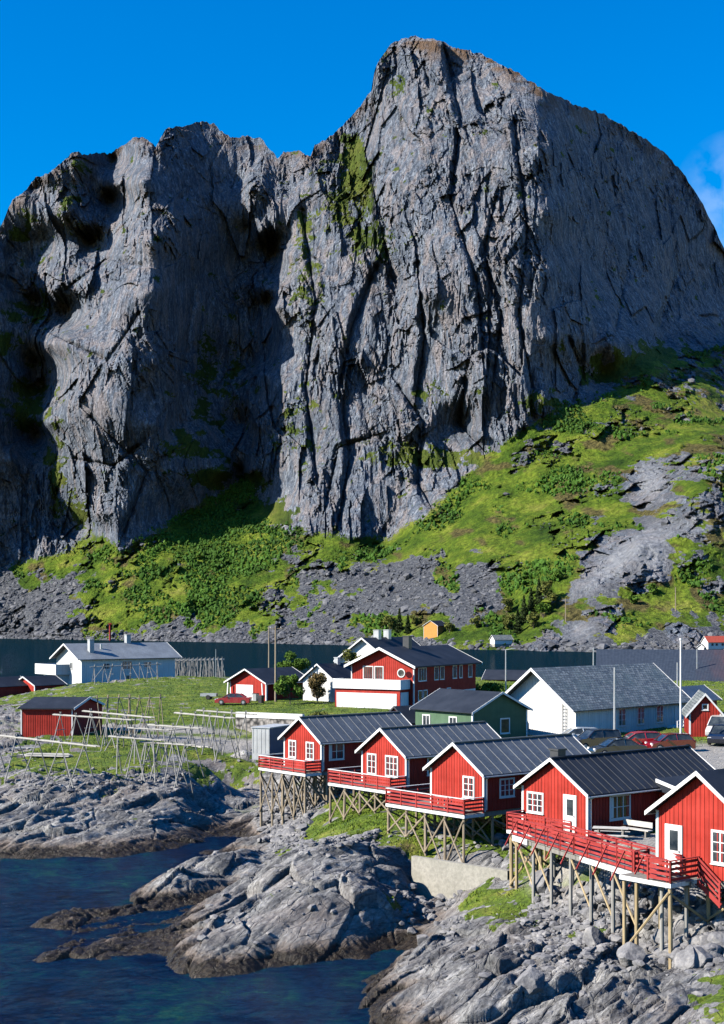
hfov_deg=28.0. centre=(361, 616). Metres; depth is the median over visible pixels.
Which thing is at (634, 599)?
birch tree
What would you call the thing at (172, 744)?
fish drying rack
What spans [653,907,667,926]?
boulder
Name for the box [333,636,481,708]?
red house
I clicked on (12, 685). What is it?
red boathouse
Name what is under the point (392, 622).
birch tree
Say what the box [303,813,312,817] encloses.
boulder
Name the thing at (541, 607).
birch tree
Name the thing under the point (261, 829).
boulder
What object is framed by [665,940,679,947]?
boulder
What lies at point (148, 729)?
fish drying rack
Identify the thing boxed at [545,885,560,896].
boulder
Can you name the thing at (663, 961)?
boulder
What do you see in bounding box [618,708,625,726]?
window
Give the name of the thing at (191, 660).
fish drying rack
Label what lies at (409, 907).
boulder
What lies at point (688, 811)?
rorbu cabin
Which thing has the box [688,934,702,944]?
boulder
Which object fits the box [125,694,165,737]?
fish drying rack
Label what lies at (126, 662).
window
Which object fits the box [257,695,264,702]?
wheeled bin
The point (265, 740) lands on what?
storage container
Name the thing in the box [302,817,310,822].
boulder
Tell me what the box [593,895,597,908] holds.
boulder
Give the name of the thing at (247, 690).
garage door
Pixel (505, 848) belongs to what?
boulder
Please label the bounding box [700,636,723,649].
red roofed house
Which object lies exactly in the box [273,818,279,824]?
boulder
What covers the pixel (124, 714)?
fish drying rack
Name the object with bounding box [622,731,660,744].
parked car
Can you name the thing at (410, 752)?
rorbu cabin
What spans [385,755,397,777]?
window
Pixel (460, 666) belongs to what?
window
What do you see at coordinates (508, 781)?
window
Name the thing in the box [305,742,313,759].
window
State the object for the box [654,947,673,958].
boulder
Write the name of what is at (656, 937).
boulder
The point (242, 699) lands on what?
parked car
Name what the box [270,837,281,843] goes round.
boulder
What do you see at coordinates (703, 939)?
boulder
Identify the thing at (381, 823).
grass
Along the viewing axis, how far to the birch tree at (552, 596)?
818.40 m
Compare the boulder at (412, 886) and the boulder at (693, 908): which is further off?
the boulder at (412, 886)
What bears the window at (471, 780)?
in the rorbu cabin at (492, 772)
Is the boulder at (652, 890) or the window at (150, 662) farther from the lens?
the window at (150, 662)
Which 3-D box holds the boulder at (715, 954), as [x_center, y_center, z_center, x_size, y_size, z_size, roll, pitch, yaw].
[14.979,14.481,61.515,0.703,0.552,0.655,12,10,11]
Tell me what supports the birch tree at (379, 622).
on the mountain
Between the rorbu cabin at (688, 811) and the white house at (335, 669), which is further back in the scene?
the white house at (335, 669)
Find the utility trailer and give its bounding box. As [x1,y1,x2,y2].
[200,693,222,698]
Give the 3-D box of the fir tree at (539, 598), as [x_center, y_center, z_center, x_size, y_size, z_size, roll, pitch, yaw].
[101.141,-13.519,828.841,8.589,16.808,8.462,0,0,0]
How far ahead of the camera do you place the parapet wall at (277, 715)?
162.52 m
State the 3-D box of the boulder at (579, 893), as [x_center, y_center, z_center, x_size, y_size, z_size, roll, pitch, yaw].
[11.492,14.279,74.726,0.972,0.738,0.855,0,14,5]
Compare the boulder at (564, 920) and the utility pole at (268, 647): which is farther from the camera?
the utility pole at (268, 647)
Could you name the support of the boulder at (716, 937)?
on the ground at (410, 984)
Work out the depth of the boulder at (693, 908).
66.68 m
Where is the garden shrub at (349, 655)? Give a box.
[342,649,360,662]
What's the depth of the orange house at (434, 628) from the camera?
836.46 m
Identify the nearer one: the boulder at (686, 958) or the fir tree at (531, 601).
the boulder at (686, 958)
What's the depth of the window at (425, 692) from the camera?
180.37 m
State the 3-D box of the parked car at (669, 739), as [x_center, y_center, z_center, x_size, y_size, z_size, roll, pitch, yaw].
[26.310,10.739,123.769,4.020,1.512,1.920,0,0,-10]
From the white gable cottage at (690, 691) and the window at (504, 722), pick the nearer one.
the window at (504, 722)
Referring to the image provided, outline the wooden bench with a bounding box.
[621,819,652,837]
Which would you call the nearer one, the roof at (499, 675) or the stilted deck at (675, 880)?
the stilted deck at (675, 880)
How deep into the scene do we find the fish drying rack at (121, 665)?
231.20 m
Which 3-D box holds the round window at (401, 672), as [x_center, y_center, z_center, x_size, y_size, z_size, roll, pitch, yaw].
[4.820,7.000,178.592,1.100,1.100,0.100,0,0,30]
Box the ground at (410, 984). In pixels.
[0,676,723,1023]
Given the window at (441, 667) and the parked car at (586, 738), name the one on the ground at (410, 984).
the parked car at (586, 738)
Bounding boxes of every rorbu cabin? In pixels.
[278,711,411,774]
[355,721,500,792]
[423,733,590,816]
[513,745,714,840]
[644,769,723,888]
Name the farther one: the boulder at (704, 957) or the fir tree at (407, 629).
the fir tree at (407, 629)
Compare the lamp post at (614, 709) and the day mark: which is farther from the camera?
the day mark
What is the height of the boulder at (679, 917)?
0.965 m
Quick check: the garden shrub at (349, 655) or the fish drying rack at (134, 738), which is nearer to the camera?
the fish drying rack at (134, 738)
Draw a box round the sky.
[0,0,723,246]
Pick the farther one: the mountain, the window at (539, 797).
the mountain
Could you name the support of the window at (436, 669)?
in the red house at (406, 673)
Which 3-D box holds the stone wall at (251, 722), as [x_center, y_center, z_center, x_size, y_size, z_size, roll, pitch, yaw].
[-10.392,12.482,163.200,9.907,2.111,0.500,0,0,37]
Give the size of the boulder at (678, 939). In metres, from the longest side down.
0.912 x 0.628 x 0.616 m
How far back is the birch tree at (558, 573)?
844.79 m
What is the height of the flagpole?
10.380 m
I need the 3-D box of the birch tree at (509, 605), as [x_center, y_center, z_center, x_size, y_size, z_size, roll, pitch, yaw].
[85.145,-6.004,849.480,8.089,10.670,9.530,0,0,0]
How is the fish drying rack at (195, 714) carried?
on the ground at (410, 984)
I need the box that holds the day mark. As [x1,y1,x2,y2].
[108,623,111,639]
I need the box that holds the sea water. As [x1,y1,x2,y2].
[0,639,595,1023]
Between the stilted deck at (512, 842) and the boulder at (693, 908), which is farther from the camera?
the stilted deck at (512, 842)
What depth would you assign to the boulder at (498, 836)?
90.50 m
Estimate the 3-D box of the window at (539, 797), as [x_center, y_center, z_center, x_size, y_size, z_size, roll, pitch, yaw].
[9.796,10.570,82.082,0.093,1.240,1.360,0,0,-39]
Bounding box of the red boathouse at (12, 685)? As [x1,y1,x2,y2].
[0,676,27,696]
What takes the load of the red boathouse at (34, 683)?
on the ground at (410, 984)
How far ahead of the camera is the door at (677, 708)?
149.06 m
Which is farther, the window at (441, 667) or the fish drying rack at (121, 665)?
the fish drying rack at (121, 665)
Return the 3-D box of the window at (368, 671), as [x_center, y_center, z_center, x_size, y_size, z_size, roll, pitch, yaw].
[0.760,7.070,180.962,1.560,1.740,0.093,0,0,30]
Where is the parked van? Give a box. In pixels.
[705,713,723,735]
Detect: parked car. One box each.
[215,693,251,704]
[561,727,594,736]
[575,728,621,748]
[587,738,646,752]
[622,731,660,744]
[645,733,695,748]
[707,723,723,744]
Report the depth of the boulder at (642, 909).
69.40 m
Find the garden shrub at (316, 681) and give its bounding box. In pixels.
[307,672,326,702]
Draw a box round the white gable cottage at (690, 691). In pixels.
[682,685,721,705]
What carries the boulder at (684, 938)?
on the ground at (410, 984)
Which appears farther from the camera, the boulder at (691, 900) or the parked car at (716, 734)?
the parked car at (716, 734)
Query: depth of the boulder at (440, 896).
86.17 m
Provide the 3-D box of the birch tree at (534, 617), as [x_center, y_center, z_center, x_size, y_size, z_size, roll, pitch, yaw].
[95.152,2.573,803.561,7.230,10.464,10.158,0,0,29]
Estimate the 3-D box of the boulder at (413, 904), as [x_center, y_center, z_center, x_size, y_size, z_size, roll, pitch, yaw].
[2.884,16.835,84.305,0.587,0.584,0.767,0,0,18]
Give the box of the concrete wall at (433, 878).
[411,855,509,901]
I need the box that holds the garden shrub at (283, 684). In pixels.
[273,674,305,703]
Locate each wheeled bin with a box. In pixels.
[252,693,259,700]
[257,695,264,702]
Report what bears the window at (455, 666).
in the red house at (406, 673)
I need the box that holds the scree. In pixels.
[0,342,723,651]
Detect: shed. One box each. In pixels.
[18,697,104,737]
[389,705,414,724]
[682,690,723,736]
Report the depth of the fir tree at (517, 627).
811.38 m
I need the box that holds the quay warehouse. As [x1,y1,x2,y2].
[596,649,723,681]
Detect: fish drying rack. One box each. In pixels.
[0,734,100,788]
[52,712,134,750]
[82,708,155,746]
[91,662,157,683]
[91,694,135,737]
[108,733,165,782]
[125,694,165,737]
[127,725,172,763]
[139,739,195,800]
[145,722,204,777]
[169,710,236,762]
[175,658,223,676]
[196,708,256,760]
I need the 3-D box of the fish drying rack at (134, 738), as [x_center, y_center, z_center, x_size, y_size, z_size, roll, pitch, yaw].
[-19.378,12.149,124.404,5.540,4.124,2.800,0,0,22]
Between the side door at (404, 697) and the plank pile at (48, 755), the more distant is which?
the side door at (404, 697)
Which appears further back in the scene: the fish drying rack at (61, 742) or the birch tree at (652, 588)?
the birch tree at (652, 588)
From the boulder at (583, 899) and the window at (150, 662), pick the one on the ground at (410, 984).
the boulder at (583, 899)
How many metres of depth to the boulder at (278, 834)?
108.65 m
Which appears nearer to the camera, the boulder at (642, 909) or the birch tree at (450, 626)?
the boulder at (642, 909)
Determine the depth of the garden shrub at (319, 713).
167.93 m
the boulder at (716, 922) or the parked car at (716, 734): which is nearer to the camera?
the boulder at (716, 922)
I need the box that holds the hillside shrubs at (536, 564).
[11,344,723,649]
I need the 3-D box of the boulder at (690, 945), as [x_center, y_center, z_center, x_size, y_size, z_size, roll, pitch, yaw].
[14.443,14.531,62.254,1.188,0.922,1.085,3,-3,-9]
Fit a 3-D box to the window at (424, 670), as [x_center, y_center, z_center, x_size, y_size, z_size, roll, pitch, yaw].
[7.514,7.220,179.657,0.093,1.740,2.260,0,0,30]
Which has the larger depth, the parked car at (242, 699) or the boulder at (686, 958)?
the parked car at (242, 699)
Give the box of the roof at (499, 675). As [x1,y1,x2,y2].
[481,669,527,681]
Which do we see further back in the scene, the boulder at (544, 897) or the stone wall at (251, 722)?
the stone wall at (251, 722)
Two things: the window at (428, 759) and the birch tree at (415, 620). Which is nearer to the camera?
the window at (428, 759)
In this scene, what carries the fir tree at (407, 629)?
on the mountain
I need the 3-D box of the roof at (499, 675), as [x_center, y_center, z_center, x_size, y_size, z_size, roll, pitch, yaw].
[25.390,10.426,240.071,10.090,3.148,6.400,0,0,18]
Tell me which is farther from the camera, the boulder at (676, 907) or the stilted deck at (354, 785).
the stilted deck at (354, 785)
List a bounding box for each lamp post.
[505,648,514,691]
[613,667,615,728]
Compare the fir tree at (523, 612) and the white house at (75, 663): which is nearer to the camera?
the white house at (75, 663)
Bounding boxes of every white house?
[35,634,181,683]
[299,657,350,701]
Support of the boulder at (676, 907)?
on the ground at (410, 984)
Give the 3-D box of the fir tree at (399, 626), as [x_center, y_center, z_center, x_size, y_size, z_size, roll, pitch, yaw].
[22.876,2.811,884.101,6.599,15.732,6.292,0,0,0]
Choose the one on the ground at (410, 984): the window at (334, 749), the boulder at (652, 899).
the boulder at (652, 899)
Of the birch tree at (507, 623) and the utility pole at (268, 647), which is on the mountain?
the birch tree at (507, 623)
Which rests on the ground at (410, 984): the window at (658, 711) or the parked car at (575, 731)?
the parked car at (575, 731)
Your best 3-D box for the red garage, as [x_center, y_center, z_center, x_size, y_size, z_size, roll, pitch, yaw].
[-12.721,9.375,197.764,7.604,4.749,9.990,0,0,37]
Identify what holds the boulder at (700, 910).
on the ground at (410, 984)
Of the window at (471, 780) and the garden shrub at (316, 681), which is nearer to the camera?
the window at (471, 780)
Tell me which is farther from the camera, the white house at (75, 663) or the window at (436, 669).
the white house at (75, 663)
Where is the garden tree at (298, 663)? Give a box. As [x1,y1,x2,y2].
[273,651,310,670]
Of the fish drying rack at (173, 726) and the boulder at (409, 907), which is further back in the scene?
the fish drying rack at (173, 726)
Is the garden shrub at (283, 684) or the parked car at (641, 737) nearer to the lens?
the parked car at (641, 737)
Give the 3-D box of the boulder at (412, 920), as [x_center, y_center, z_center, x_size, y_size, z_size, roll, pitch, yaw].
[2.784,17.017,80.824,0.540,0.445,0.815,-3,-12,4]
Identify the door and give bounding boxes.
[236,684,252,699]
[337,692,396,708]
[400,692,408,705]
[563,794,576,833]
[665,823,682,871]
[675,706,679,724]
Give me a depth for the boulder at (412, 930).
79.81 m
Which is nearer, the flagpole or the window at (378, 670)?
the flagpole
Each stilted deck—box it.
[258,753,360,826]
[328,766,429,823]
[385,783,521,862]
[506,810,584,887]
[619,848,723,968]
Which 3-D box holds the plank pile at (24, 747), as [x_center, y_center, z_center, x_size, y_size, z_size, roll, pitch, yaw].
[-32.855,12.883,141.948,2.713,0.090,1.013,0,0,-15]
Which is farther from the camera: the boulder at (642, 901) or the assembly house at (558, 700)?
the assembly house at (558, 700)
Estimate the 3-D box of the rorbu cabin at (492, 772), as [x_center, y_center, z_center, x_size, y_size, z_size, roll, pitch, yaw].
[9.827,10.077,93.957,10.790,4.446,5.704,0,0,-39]
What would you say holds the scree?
on the mountain
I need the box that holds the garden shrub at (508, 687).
[498,684,510,691]
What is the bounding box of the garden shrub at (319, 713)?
[307,711,329,715]
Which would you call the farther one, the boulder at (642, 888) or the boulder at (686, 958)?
the boulder at (642, 888)
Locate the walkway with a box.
[505,817,693,950]
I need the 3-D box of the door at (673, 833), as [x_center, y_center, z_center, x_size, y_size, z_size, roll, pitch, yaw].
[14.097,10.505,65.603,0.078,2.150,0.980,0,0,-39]
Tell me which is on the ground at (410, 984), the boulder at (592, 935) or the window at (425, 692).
the boulder at (592, 935)
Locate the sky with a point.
(86, 77)
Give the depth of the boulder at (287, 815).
116.14 m
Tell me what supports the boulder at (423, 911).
on the ground at (410, 984)
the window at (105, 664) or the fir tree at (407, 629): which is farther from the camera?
the fir tree at (407, 629)
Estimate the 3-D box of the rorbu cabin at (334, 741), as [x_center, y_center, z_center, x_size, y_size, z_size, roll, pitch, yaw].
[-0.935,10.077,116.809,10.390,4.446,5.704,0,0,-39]
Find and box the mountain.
[0,35,723,651]
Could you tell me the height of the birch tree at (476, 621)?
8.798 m
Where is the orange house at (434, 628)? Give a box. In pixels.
[423,620,445,638]
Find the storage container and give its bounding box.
[251,724,290,759]
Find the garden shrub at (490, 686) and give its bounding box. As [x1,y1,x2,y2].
[476,682,503,691]
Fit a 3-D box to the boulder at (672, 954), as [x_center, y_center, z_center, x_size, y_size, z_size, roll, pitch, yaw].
[13.832,14.844,63.342,1.108,0.744,1.061,-4,11,9]
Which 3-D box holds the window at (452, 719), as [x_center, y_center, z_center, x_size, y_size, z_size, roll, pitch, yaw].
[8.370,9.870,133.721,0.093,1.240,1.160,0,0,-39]
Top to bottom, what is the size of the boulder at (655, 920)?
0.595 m
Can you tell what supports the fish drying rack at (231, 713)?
on the ground at (410, 984)
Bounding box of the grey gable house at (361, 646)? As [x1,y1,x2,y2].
[338,630,420,662]
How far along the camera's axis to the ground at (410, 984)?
83.72 m
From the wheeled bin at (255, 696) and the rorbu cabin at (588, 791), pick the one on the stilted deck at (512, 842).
the rorbu cabin at (588, 791)
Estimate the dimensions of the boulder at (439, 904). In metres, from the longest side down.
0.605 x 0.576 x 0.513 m
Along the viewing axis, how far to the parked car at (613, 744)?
118.28 m
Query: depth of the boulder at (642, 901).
69.85 m
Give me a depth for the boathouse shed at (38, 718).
156.38 m
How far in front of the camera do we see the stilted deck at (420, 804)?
90.61 m
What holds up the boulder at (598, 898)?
on the ground at (410, 984)
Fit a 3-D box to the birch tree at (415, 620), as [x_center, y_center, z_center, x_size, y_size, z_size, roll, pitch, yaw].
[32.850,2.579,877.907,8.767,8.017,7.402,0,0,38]
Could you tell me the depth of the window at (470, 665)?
191.30 m
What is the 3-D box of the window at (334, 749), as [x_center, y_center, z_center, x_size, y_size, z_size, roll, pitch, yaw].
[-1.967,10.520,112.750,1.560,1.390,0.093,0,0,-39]
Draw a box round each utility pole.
[268,627,269,667]
[269,626,281,701]
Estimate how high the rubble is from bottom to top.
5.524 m
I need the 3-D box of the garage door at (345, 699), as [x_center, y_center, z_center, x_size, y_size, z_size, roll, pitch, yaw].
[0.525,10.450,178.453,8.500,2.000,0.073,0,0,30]
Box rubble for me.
[0,741,723,1023]
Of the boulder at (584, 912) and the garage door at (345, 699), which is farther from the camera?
the garage door at (345, 699)
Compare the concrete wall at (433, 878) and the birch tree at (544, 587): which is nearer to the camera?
the concrete wall at (433, 878)
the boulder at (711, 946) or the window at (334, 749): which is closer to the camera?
the boulder at (711, 946)
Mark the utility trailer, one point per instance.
(209, 695)
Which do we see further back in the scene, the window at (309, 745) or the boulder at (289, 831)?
the window at (309, 745)
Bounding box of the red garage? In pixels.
[224,667,303,700]
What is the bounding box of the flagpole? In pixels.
[679,638,681,732]
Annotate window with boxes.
[103,663,109,669]
[122,661,131,669]
[144,661,151,667]
[288,740,296,758]
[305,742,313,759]
[329,743,344,760]
[363,666,373,678]
[367,753,376,774]
[374,666,383,679]
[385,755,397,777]
[397,669,404,676]
[418,667,426,681]
[422,714,429,724]
[423,690,427,698]
[427,757,434,775]
[434,667,438,680]
[440,666,444,679]
[449,716,456,722]
[453,665,456,678]
[459,665,462,677]
[462,776,474,797]
[468,664,471,677]
[499,777,515,798]
[500,718,510,733]
[526,791,543,814]
[609,794,631,821]
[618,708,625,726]
[637,707,645,724]
[656,705,663,722]
[702,704,708,710]
[710,829,723,865]
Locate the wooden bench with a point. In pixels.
(639, 824)
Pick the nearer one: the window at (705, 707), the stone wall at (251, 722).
the window at (705, 707)
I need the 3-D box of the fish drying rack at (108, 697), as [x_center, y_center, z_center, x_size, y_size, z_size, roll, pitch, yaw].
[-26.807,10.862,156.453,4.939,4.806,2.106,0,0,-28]
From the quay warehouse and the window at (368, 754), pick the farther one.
the quay warehouse
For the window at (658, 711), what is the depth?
146.71 m
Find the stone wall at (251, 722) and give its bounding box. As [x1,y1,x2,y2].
[236,717,294,731]
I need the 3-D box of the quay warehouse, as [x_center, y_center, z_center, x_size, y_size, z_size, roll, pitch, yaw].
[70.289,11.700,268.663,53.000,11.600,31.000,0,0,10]
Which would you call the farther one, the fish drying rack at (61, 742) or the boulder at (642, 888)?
the fish drying rack at (61, 742)
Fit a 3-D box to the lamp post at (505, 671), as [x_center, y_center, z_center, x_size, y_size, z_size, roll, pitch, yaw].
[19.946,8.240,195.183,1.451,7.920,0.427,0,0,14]
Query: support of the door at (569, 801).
in the rorbu cabin at (588, 791)
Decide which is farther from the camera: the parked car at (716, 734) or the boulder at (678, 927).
the parked car at (716, 734)
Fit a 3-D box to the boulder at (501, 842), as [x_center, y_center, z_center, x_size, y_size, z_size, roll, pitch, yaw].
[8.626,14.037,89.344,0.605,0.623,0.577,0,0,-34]
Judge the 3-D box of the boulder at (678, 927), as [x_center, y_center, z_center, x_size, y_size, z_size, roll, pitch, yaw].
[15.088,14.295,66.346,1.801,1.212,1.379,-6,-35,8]
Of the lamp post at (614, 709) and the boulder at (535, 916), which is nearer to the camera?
the boulder at (535, 916)
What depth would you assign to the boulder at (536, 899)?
78.23 m
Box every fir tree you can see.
[395,608,403,632]
[403,614,411,633]
[512,609,522,632]
[519,595,528,622]
[526,588,536,612]
[532,578,543,605]
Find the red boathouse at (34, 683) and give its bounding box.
[19,675,66,691]
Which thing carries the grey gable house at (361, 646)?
on the ground at (410, 984)
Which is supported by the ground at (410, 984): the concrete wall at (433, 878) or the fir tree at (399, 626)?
the concrete wall at (433, 878)
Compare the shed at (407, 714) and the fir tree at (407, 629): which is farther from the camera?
the fir tree at (407, 629)
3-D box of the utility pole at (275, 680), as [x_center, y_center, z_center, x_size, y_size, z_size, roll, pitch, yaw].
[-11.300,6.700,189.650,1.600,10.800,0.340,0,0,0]
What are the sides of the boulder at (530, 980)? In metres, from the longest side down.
1.486 x 1.274 x 1.200 m
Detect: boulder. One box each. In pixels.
[257,826,267,831]
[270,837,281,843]
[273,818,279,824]
[275,831,281,836]
[281,812,290,817]
[281,828,294,835]
[295,823,308,832]
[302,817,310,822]
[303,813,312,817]
[402,904,415,913]
[407,917,416,924]
[407,927,416,933]
[408,883,417,890]
[409,901,416,907]
[417,934,428,945]
[420,908,426,914]
[427,914,437,920]
[436,893,445,900]
[436,901,444,907]
[494,833,503,839]
[498,839,507,845]
[502,843,508,850]
[514,967,544,995]
[529,867,554,893]
[529,913,541,920]
[533,896,540,902]
[541,894,555,899]
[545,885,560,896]
[560,918,571,924]
[575,885,588,898]
[578,906,596,918]
[580,894,588,903]
[582,926,605,946]
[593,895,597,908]
[594,893,608,902]
[616,941,646,967]
[639,884,646,891]
[639,898,648,907]
[639,904,646,914]
[647,893,657,906]
[648,888,657,893]
[652,925,673,944]
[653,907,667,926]
[653,915,667,925]
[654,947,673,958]
[657,956,668,968]
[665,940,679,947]
[666,903,681,914]
[666,946,682,960]
[673,914,683,925]
[673,915,696,937]
[674,935,682,942]
[674,946,697,969]
[679,896,693,907]
[679,933,690,943]
[682,906,696,918]
[685,944,703,948]
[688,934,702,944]
[693,904,711,915]
[694,946,714,967]
[699,935,707,944]
[702,942,721,953]
[707,931,723,951]
[710,918,723,930]
[710,951,722,957]
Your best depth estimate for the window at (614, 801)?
80.59 m
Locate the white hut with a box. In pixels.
[696,644,705,649]
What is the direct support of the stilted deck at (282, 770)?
on the ground at (410, 984)
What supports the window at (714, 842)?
in the rorbu cabin at (688, 811)
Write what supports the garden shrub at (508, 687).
on the ground at (410, 984)
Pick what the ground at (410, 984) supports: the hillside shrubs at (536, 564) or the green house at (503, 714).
the green house at (503, 714)
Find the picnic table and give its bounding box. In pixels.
[592,826,629,844]
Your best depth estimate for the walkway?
71.64 m
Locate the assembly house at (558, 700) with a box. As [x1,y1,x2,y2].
[505,663,690,735]
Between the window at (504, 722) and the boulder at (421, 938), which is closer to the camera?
the boulder at (421, 938)
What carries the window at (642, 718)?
in the assembly house at (558, 700)
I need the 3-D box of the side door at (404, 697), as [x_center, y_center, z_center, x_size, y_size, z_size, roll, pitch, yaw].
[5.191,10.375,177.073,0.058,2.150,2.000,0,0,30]
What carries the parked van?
on the ground at (410, 984)
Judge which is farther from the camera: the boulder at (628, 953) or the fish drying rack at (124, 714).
the fish drying rack at (124, 714)
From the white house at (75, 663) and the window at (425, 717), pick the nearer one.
the window at (425, 717)
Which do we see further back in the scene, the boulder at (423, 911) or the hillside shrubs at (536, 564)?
the hillside shrubs at (536, 564)
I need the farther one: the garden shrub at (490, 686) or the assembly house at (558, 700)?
the garden shrub at (490, 686)
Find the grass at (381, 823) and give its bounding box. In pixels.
[2,676,723,1017]
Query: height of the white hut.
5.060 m
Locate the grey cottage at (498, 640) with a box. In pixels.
[489,635,513,646]
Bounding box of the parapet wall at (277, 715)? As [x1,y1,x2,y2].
[236,712,304,719]
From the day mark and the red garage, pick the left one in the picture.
the day mark
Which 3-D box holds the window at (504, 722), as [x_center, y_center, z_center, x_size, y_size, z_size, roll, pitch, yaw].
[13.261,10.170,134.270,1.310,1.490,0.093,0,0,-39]
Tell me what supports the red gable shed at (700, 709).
on the ground at (410, 984)
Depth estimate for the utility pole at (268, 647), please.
223.93 m
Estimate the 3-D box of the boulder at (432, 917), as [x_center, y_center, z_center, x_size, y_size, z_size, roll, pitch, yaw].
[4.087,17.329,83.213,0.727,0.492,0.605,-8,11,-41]
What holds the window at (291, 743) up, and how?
in the rorbu cabin at (334, 741)
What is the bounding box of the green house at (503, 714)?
[409,688,532,737]
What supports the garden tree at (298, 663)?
on the ground at (410, 984)
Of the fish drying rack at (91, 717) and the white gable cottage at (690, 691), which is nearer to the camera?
the fish drying rack at (91, 717)
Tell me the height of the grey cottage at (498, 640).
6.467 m
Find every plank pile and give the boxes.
[12,747,38,748]
[20,753,72,756]
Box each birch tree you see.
[377,618,387,627]
[381,615,397,629]
[409,614,423,624]
[444,622,454,631]
[469,615,483,627]
[501,597,513,612]
[502,613,515,629]
[526,612,540,628]
[535,602,550,617]
[538,580,552,597]
[546,592,558,608]
[553,569,565,578]
[628,595,639,603]
[646,583,659,593]
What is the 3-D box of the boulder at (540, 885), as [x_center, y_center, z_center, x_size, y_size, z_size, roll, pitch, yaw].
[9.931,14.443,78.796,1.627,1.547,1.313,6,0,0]
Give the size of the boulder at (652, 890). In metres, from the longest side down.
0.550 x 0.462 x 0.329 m
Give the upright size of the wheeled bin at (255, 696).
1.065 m

